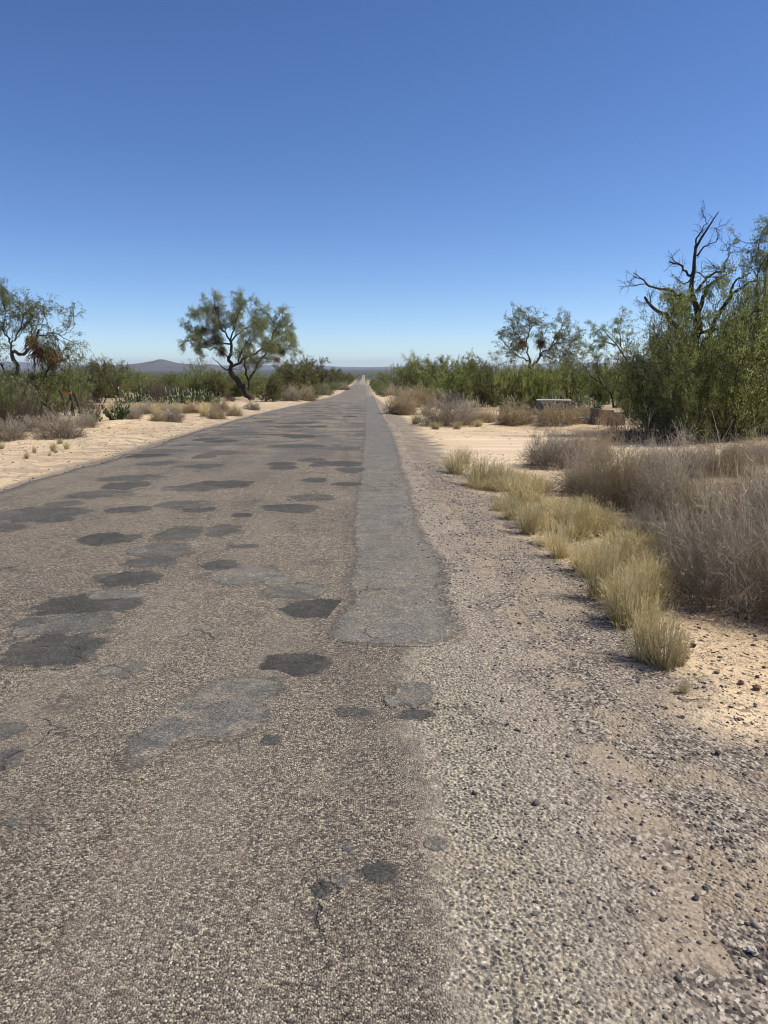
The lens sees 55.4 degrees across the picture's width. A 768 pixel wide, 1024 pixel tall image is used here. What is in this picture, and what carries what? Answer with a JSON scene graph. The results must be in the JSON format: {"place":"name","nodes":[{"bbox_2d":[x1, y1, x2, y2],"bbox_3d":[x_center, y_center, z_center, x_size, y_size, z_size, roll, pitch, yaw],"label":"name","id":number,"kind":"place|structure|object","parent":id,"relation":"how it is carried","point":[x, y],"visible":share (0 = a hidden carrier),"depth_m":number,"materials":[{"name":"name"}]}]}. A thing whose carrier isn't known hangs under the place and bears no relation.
{"place":"outdoors","nodes":[
{"label":"outdoors","id":0,"kind":"place"},
{"bbox_2d":[44,359,238,369],"bbox_3d":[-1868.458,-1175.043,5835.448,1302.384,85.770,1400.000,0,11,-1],"label":"mountain","id":1,"kind":"structure","parent":0,"point":[160,364],"depth_m":5583.06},
{"bbox_2d":[0,362,676,368],"bbox_3d":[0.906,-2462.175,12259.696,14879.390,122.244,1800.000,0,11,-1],"label":"hills","id":2,"kind":"structure","parent":0,"point":[23,365],"depth_m":11873.09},
{"bbox_2d":[0,385,767,1023],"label":"road","id":3,"kind":"structure","parent":0,"point":[220,675],"depth_m":2.92,"materials":[{"name":"asphalt"}]},
{"bbox_2d":[0,369,767,998],"bbox_3d":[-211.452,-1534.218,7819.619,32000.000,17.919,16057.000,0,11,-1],"label":"ground","id":4,"kind":"structure","parent":0,"point":[490,441],"depth_m":4.33,"materials":[{"name":"sand"}]},
{"bbox_2d":[0,374,23,430],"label":"green bush","id":5,"kind":"object","parent":4,"relation":"on","point":[2,387],"visible":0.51,"depth_m":22.31,"materials":[{"name":"green plant"}]},
{"bbox_2d":[0,411,32,442],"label":"dry shrub","id":6,"kind":"object","parent":4,"relation":"on","point":[11,433],"visible":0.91,"depth_m":18.04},
{"bbox_2d":[0,383,35,431],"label":"dead brush","id":7,"kind":"object","parent":4,"relation":"on","point":[16,413],"visible":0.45,"depth_m":22.21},
{"bbox_2d":[0,359,60,420],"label":"green bush","id":8,"kind":"object","parent":4,"relation":"on","point":[22,388],"visible":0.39,"depth_m":23.82,"materials":[{"name":"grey plant"}]},
{"bbox_2d":[13,389,47,427],"bbox_3d":[-11.097,-2.974,22.883,1.318,1.854,1.317,2,11,11],"label":"dead brush","id":9,"kind":"object","parent":4,"relation":"on","point":[34,411],"visible":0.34,"depth_m":22.79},
{"bbox_2d":[13,412,50,431],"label":"dry shrub","id":10,"kind":"object","parent":4,"relation":"on","point":[28,422],"visible":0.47,"depth_m":21.92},
{"bbox_2d":[0,364,66,419],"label":"green bush","id":11,"kind":"object","parent":4,"relation":"on","point":[46,399],"visible":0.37,"depth_m":25.96,"materials":[{"name":"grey plant"}]},
{"bbox_2d":[0,276,90,405],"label":"old mesquite","id":12,"kind":"object","parent":4,"relation":"on","point":[48,353],"visible":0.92,"depth_m":25.71,"materials":[{"name":"green plant"}]},
{"bbox_2d":[26,402,94,439],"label":"dry shrub","id":13,"kind":"object","parent":4,"relation":"on","point":[68,432],"visible":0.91,"depth_m":18.67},
{"bbox_2d":[31,364,98,411],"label":"green bush","id":14,"kind":"object","parent":4,"relation":"on","point":[66,380],"visible":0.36,"depth_m":35.66,"materials":[{"name":"green plant"}]},
{"bbox_2d":[55,359,113,408],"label":"green bush","id":15,"kind":"object","parent":4,"relation":"on","point":[81,379],"visible":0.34,"depth_m":42.72,"materials":[{"name":"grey plant"}]},
{"bbox_2d":[73,407,99,427],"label":"dry shrub","id":16,"kind":"object","parent":4,"relation":"on","point":[93,422],"visible":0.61,"depth_m":22.83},
{"bbox_2d":[73,385,106,418],"bbox_3d":[-11.136,-3.891,27.604,1.136,2.021,1.020,8,14,34],"label":"dead brush","id":17,"kind":"object","parent":4,"relation":"on","point":[91,405],"visible":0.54,"depth_m":27.58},
{"bbox_2d":[71,354,129,402],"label":"green bush","id":18,"kind":"object","parent":4,"relation":"on","point":[102,388],"visible":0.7,"depth_m":60.23,"materials":[{"name":"green plant"}]},
{"bbox_2d":[101,402,129,419],"bbox_3d":[-9.810,-3.690,26.945,0.891,0.719,0.975,6,13,28],"label":"prickly pear","id":19,"kind":"object","parent":4,"relation":"on","point":[120,412],"visible":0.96,"depth_m":26.82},
{"bbox_2d":[92,353,144,395],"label":"green bush","id":20,"kind":"object","parent":4,"relation":"on","point":[129,379],"visible":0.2,"depth_m":105.98,"materials":[{"name":"green plant"}]},
{"bbox_2d":[132,374,173,403],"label":"dead brush","id":21,"kind":"object","parent":4,"relation":"on","point":[155,396],"visible":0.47,"depth_m":54.34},
{"bbox_2d":[159,398,187,422],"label":"dry shrub","id":22,"kind":"object","parent":4,"relation":"on","point":[169,417],"visible":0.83,"depth_m":27.14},
{"bbox_2d":[174,387,205,404],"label":"prickly pear","id":23,"kind":"object","parent":4,"relation":"on","point":[182,400],"visible":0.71,"depth_m":43.98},
{"bbox_2d":[176,358,211,385],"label":"green bush","id":24,"kind":"object","parent":4,"relation":"on","point":[193,368],"visible":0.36,"depth_m":142.52,"materials":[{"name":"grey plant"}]},
{"bbox_2d":[181,368,207,394],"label":"green bush","id":25,"kind":"object","parent":4,"relation":"on","point":[193,384],"visible":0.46,"depth_m":99.76,"materials":[{"name":"green plant"}]},
{"bbox_2d":[198,368,234,397],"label":"green bush","id":26,"kind":"object","parent":4,"relation":"on","point":[214,386],"visible":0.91,"depth_m":93.09,"materials":[{"name":"green plant"}]},
{"bbox_2d":[176,285,303,399],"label":"leaning mesquite","id":27,"kind":"object","parent":4,"relation":"on","point":[273,345],"visible":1,"depth_m":78.37,"materials":[{"name":"green plant"}]},
{"bbox_2d":[230,369,271,396],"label":"green bush","id":28,"kind":"object","parent":4,"relation":"on","point":[245,383],"visible":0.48,"depth_m":102.68,"materials":[{"name":"green plant"}]},
{"bbox_2d":[250,369,290,401],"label":"green bush","id":29,"kind":"object","parent":4,"relation":"on","point":[273,390],"visible":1,"depth_m":67.76,"materials":[{"name":"green plant"}]},
{"bbox_2d":[278,383,304,401],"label":"dry shrub","id":30,"kind":"object","parent":4,"relation":"on","point":[291,396],"visible":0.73,"depth_m":70.06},
{"bbox_2d":[271,354,321,391],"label":"green bush","id":31,"kind":"object","parent":4,"relation":"on","point":[295,376],"visible":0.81,"depth_m":96.67,"materials":[{"name":"green plant"}]},
{"bbox_2d":[288,383,323,400],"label":"dry shrub","id":32,"kind":"object","parent":4,"relation":"on","point":[311,396],"visible":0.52,"depth_m":76.11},
{"bbox_2d":[294,354,335,390],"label":"green bush","id":33,"kind":"object","parent":4,"relation":"on","point":[319,372],"visible":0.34,"depth_m":142.92,"materials":[{"name":"green plant"}]},
{"bbox_2d":[381,381,420,415],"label":"dry shrub","id":34,"kind":"object","parent":4,"relation":"on","point":[397,409],"visible":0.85,"depth_m":35.49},
{"bbox_2d":[384,351,437,390],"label":"green bush","id":35,"kind":"object","parent":4,"relation":"on","point":[413,366],"visible":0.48,"depth_m":154.69,"materials":[{"name":"green plant"}]},
{"bbox_2d":[404,382,441,407],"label":"dry shrub","id":36,"kind":"object","parent":4,"relation":"on","point":[423,400],"visible":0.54,"depth_m":51.56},
{"bbox_2d":[411,356,455,392],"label":"green bush","id":37,"kind":"object","parent":4,"relation":"on","point":[434,364],"visible":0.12,"depth_m":91.61,"materials":[{"name":"green plant"}]},
{"bbox_2d":[409,388,472,427],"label":"dry shrub","id":38,"kind":"object","parent":4,"relation":"on","point":[448,417],"visible":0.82,"depth_m":26.23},
{"bbox_2d":[416,348,483,405],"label":"green bush","id":39,"kind":"object","parent":4,"relation":"on","point":[458,381],"visible":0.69,"depth_m":55.61,"materials":[{"name":"green plant"}]},
{"bbox_2d":[431,386,472,408],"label":"dry shrub","id":40,"kind":"object","parent":4,"relation":"on","point":[456,397],"visible":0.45,"depth_m":48.84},
{"bbox_2d":[435,445,475,474],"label":"grass tuft","id":41,"kind":"object","parent":4,"relation":"on","point":[452,468],"visible":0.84,"depth_m":12.51,"materials":[{"name":"plant"}]},
{"bbox_2d":[455,450,500,484],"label":"grass tuft","id":42,"kind":"object","parent":4,"relation":"on","point":[479,468],"visible":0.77,"depth_m":11.16,"materials":[{"name":"plant"}]},
{"bbox_2d":[470,401,497,422],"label":"dry shrub","id":43,"kind":"object","parent":4,"relation":"on","point":[488,418],"visible":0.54,"depth_m":29.63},
{"bbox_2d":[459,355,513,406],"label":"green bush","id":44,"kind":"object","parent":4,"relation":"on","point":[484,386],"visible":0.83,"depth_m":52.55,"materials":[{"name":"green plant"}]},
{"bbox_2d":[494,495,523,520],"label":"grass tuft","id":45,"kind":"object","parent":4,"relation":"on","point":[509,512],"visible":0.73,"depth_m":8.52,"materials":[{"name":"plant"}]},
{"bbox_2d":[489,393,537,426],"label":"dry shrub","id":46,"kind":"object","parent":4,"relation":"on","point":[519,417],"visible":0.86,"depth_m":27.52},
{"bbox_2d":[491,468,541,498],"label":"grass tuft","id":47,"kind":"object","parent":4,"relation":"on","point":[512,488],"visible":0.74,"depth_m":9.87,"materials":[{"name":"plant"}]},
{"bbox_2d":[491,357,550,409],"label":"green bush","id":48,"kind":"object","parent":4,"relation":"on","point":[515,378],"visible":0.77,"depth_m":44.63,"materials":[{"name":"green plant"}]},
{"bbox_2d":[512,496,549,534],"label":"grass tuft","id":49,"kind":"object","parent":4,"relation":"on","point":[525,528],"visible":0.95,"depth_m":7.70,"materials":[{"name":"plant"}]},
{"bbox_2d":[517,478,559,503],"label":"grass tuft","id":50,"kind":"object","parent":4,"relation":"on","point":[536,494],"visible":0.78,"depth_m":9.69,"materials":[{"name":"plant"}]},
{"bbox_2d":[488,300,594,406],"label":"slender mesquite","id":51,"kind":"object","parent":4,"relation":"on","point":[540,342],"visible":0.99,"depth_m":48.24,"materials":[{"name":"green plant"}]},
{"bbox_2d":[512,356,571,407],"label":"green bush","id":52,"kind":"object","parent":4,"relation":"on","point":[550,383],"visible":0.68,"depth_m":45.06,"materials":[{"name":"green plant"}]},
{"bbox_2d":[524,472,561,493],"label":"grass tuft","id":53,"kind":"object","parent":4,"relation":"on","point":[539,484],"visible":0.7,"depth_m":10.56,"materials":[{"name":"plant"}]},
{"bbox_2d":[522,508,569,533],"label":"grass tuft","id":54,"kind":"object","parent":4,"relation":"on","point":[549,518],"visible":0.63,"depth_m":7.81,"materials":[{"name":"plant"}]},
{"bbox_2d":[513,409,589,470],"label":"dry shrub","id":55,"kind":"object","parent":4,"relation":"on","point":[546,458],"visible":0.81,"depth_m":13.56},
{"bbox_2d":[536,399,575,418],"bbox_3d":[6.786,-3.950,28.917,1.520,0.973,0.982,2,11,12],"label":"concrete tank","id":56,"kind":"object","parent":4,"relation":"on","point":[542,404],"visible":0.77,"depth_m":28.49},
{"bbox_2d":[530,391,588,427],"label":"dry shrub","id":57,"kind":"object","parent":4,"relation":"on","point":[549,416],"visible":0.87,"depth_m":26.86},
{"bbox_2d":[533,521,586,558],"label":"grass tuft","id":58,"kind":"object","parent":4,"relation":"on","point":[559,552],"visible":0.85,"depth_m":6.70,"materials":[{"name":"plant"}]},
{"bbox_2d":[543,350,592,402],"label":"green bush","id":59,"kind":"object","parent":4,"relation":"on","point":[576,385],"visible":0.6,"depth_m":55.58,"materials":[{"name":"green plant"}]},
{"bbox_2d":[551,508,600,540],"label":"grass tuft","id":60,"kind":"object","parent":4,"relation":"on","point":[580,532],"visible":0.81,"depth_m":7.42,"materials":[{"name":"plant"}]},
{"bbox_2d":[561,534,602,572],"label":"grass tuft","id":61,"kind":"object","parent":4,"relation":"on","point":[575,555],"visible":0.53,"depth_m":6.24,"materials":[{"name":"plant"}]},
{"bbox_2d":[568,489,599,532],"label":"grass tuft","id":62,"kind":"object","parent":4,"relation":"on","point":[582,506],"visible":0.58,"depth_m":7.64,"materials":[{"name":"plant"}]},
{"bbox_2d":[546,435,624,496],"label":"dry shrub","id":63,"kind":"object","parent":4,"relation":"on","point":[571,482],"visible":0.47,"depth_m":10.42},
{"bbox_2d":[567,495,607,536],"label":"grass tuft","id":64,"kind":"object","parent":4,"relation":"on","point":[593,518],"visible":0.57,"depth_m":7.61,"materials":[{"name":"plant"}]},
{"bbox_2d":[554,413,622,463],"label":"dry shrub","id":65,"kind":"object","parent":4,"relation":"on","point":[589,438],"visible":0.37,"depth_m":14.51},
{"bbox_2d":[569,547,607,579],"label":"grass tuft","id":66,"kind":"object","parent":4,"relation":"on","point":[581,563],"visible":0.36,"depth_m":6.07,"materials":[{"name":"plant"}]},
{"bbox_2d":[575,536,622,600],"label":"grass tuft","id":67,"kind":"object","parent":4,"relation":"on","point":[596,567],"visible":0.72,"depth_m":5.43,"materials":[{"name":"plant"}]},
{"bbox_2d":[583,361,623,404],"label":"green bush","id":68,"kind":"object","parent":4,"relation":"on","point":[596,388],"visible":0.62,"depth_m":59.15,"materials":[{"name":"green plant"}]},
{"bbox_2d":[590,408,624,425],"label":"weathered block","id":69,"kind":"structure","parent":4,"relation":"on","point":[603,415],"depth_m":26.64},
{"bbox_2d":[561,406,664,511],"bbox_3d":[3.054,-0.487,9.594,1.274,2.100,1.401,9,14,37],"label":"dry shrub","id":70,"kind":"object","parent":4,"relation":"on","point":[611,485],"visible":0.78,"depth_m":9.51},
{"bbox_2d":[587,532,639,590],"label":"grass tuft","id":71,"kind":"object","parent":4,"relation":"on","point":[619,559],"visible":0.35,"depth_m":5.63,"materials":[{"name":"plant"}]},
{"bbox_2d":[575,306,662,407],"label":"forked mesquite","id":72,"kind":"object","parent":4,"relation":"on","point":[598,370],"visible":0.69,"depth_m":49.61,"materials":[{"name":"green plant"}]},
{"bbox_2d":[592,413,645,442],"bbox_3d":[6.235,-2.093,19.421,1.672,1.105,1.670,-7,13,-32],"label":"dead brush","id":73,"kind":"object","parent":4,"relation":"on","point":[623,433],"visible":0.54,"depth_m":19.32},
{"bbox_2d":[599,511,643,537],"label":"grass tuft","id":74,"kind":"object","parent":4,"relation":"on","point":[614,521],"visible":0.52,"depth_m":7.58,"materials":[{"name":"plant"}]},
{"bbox_2d":[599,564,648,629],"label":"grass tuft","id":75,"kind":"object","parent":4,"relation":"on","point":[615,617],"visible":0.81,"depth_m":4.82,"materials":[{"name":"plant"}]},
{"bbox_2d":[594,557,660,621],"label":"grass tuft","id":76,"kind":"object","parent":4,"relation":"on","point":[625,578],"visible":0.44,"depth_m":4.95,"materials":[{"name":"plant"}]},
{"bbox_2d":[591,520,665,561],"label":"grass tuft","id":77,"kind":"object","parent":4,"relation":"on","point":[642,541],"visible":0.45,"depth_m":6.65,"materials":[{"name":"plant"}]},
{"bbox_2d":[589,530,668,568],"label":"grass tuft","id":78,"kind":"object","parent":4,"relation":"on","point":[633,547],"visible":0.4,"depth_m":6.48,"materials":[{"name":"plant"}]},
{"bbox_2d":[612,350,656,409],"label":"green bush","id":79,"kind":"object","parent":4,"relation":"on","point":[618,376],"visible":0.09,"depth_m":38.10,"materials":[{"name":"green plant"}]},
{"bbox_2d":[608,585,677,663],"bbox_3d":[1.526,0.657,4.235,0.338,0.517,0.350,-6,13,-29],"label":"grass tuft","id":80,"kind":"object","parent":4,"relation":"on","point":[637,646],"visible":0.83,"depth_m":4.23,"materials":[{"name":"plant"}]},
{"bbox_2d":[616,362,673,429],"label":"mesquite bush","id":81,"kind":"object","parent":4,"relation":"on","point":[638,392],"visible":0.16,"depth_m":22.36,"materials":[{"name":"green plant"}]},
{"bbox_2d":[620,496,672,545],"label":"dry shrub","id":82,"kind":"object","parent":4,"relation":"on","point":[647,520],"visible":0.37,"depth_m":7.29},
{"bbox_2d":[620,545,676,607],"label":"grass tuft","id":83,"kind":"object","parent":4,"relation":"on","point":[653,573],"visible":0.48,"depth_m":5.23,"materials":[{"name":"plant"}]},
{"bbox_2d":[628,550,676,597],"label":"grass tuft","id":84,"kind":"object","parent":4,"relation":"on","point":[658,566],"visible":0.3,"depth_m":5.34,"materials":[{"name":"plant"}]},
{"bbox_2d":[630,570,677,623],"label":"grass tuft","id":85,"kind":"object","parent":4,"relation":"on","point":[650,594],"visible":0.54,"depth_m":4.93,"materials":[{"name":"plant"}]},
{"bbox_2d":[613,312,708,434],"bbox_3d":[8.436,-3.797,21.946,3.051,5.508,3.459,0,11,1],"label":"mesquite bush","id":86,"kind":"object","parent":4,"relation":"on","point":[634,368],"visible":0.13,"depth_m":22.05,"materials":[{"name":"green plant"}]},
{"bbox_2d":[633,596,694,676],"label":"grass tuft","id":87,"kind":"object","parent":4,"relation":"on","point":[668,660],"visible":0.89,"depth_m":4.13,"materials":[{"name":"plant"}]},
{"bbox_2d":[627,419,701,446],"bbox_3d":[7.080,-1.910,18.474,1.694,1.046,1.886,-3,12,-15],"label":"dead brush","id":88,"kind":"object","parent":4,"relation":"on","point":[661,432],"visible":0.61,"depth_m":18.32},
{"bbox_2d":[618,407,728,521],"bbox_3d":[3.502,-0.355,8.966,1.252,1.924,1.235,3,11,13],"label":"dry shrub","id":89,"kind":"object","parent":4,"relation":"on","point":[648,487],"visible":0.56,"depth_m":8.93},
{"bbox_2d":[625,414,722,479],"bbox_3d":[4.943,-0.927,12.602,1.872,1.588,1.882,-3,12,-14],"label":"dry shrub","id":90,"kind":"object","parent":4,"relation":"on","point":[679,453],"visible":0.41,"depth_m":12.45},
{"bbox_2d":[636,485,721,577],"bbox_3d":[2.596,0.307,6.362,0.810,1.216,0.746,10,15,42],"label":"dry shrub","id":91,"kind":"object","parent":4,"relation":"on","point":[668,535],"visible":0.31,"depth_m":6.31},
{"bbox_2d":[662,620,696,666],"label":"grass tuft","id":92,"kind":"object","parent":4,"relation":"on","point":[682,662],"visible":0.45,"depth_m":4.19,"materials":[{"name":"plant"}]},
{"bbox_2d":[604,264,767,434],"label":"mesquite bush","id":93,"kind":"object","parent":4,"relation":"on","point":[617,359],"visible":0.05,"depth_m":22.10,"materials":[{"name":"green plant"}]},
{"bbox_2d":[611,265,766,440],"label":"mesquite bush","id":94,"kind":"object","parent":4,"relation":"on","point":[683,352],"visible":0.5,"depth_m":19.20,"materials":[{"name":"green plant"}]},
{"bbox_2d":[617,200,767,435],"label":"snag mesquite","id":95,"kind":"object","parent":4,"relation":"on","point":[695,304],"visible":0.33,"depth_m":21.08,"materials":[{"name":"brown wood"}]},
{"bbox_2d":[634,344,755,444],"bbox_3d":[8.077,-2.845,18.652,2.799,2.979,2.311,-3,12,-15],"label":"mesquite bush","id":96,"kind":"object","parent":4,"relation":"on","point":[698,415],"visible":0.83,"depth_m":18.47,"materials":[{"name":"green plant"}]},
{"bbox_2d":[635,412,767,630],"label":"dry shrub","id":97,"kind":"object","parent":4,"relation":"on","point":[746,557],"visible":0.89,"depth_m":5.26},
{"bbox_2d":[648,438,758,547],"bbox_3d":[3.276,0.059,7.349,1.048,1.699,1.166,-11,16,-44],"label":"dry shrub","id":98,"kind":"object","parent":4,"relation":"on","point":[691,498],"visible":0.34,"depth_m":7.31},
{"bbox_2d":[644,294,767,438],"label":"mesquite bush","id":99,"kind":"object","parent":4,"relation":"on","point":[700,338],"visible":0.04,"depth_m":21.08,"materials":[{"name":"green plant"}]},
{"bbox_2d":[652,249,767,442],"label":"mesquite bush","id":100,"kind":"object","parent":4,"relation":"on","point":[730,362],"visible":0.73,"depth_m":18.73,"materials":[{"name":"green plant"}]},
{"bbox_2d":[678,428,767,481],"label":"dry shrub","id":101,"kind":"object","parent":4,"relation":"on","point":[731,452],"visible":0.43,"depth_m":12.48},
{"bbox_2d":[698,367,767,439],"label":"mesquite bush","id":102,"kind":"object","parent":4,"relation":"on","point":[763,424],"visible":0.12,"depth_m":19.92,"materials":[{"name":"green plant"}]},
{"bbox_2d":[714,439,767,582],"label":"dry shrub","id":103,"kind":"object","parent":4,"relation":"on","point":[760,510],"visible":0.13,"depth_m":6.08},
{"bbox_2d":[714,259,767,435],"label":"mesquite bush","id":104,"kind":"object","parent":4,"relation":"on","point":[765,431],"visible":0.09,"depth_m":20.83,"materials":[{"name":"green plant"}]},
{"bbox_2d":[714,252,767,434],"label":"mesquite bush","id":105,"kind":"object","parent":4,"relation":"on","point":[743,274],"visible":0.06,"depth_m":21.34,"materials":[{"name":"green plant"}]},
{"bbox_2d":[717,425,767,466],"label":"dry shrub","id":106,"kind":"object","parent":4,"relation":"on","point":[756,447],"visible":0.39,"depth_m":14.15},
{"bbox_2d":[720,411,767,526],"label":"dry shrub","id":107,"kind":"object","parent":4,"relation":"on","point":[749,476],"visible":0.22,"depth_m":8.63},
{"bbox_2d":[726,213,767,430],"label":"leafy mesquite","id":108,"kind":"object","parent":4,"relation":"on","point":[760,255],"visible":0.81,"depth_m":21.33,"materials":[{"name":"green plant"}]},
{"bbox_2d":[0,0,767,366],"label":"sky","id":109,"kind":"structure","parent":0,"point":[394,175],"materials":[{"name":"blue"}]},
{"bbox_2d":[1,416,767,1023],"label":"gravel","id":110,"kind":"structure","parent":0,"point":[661,918],"depth_m":3.25,"materials":[{"name":"gravel"}]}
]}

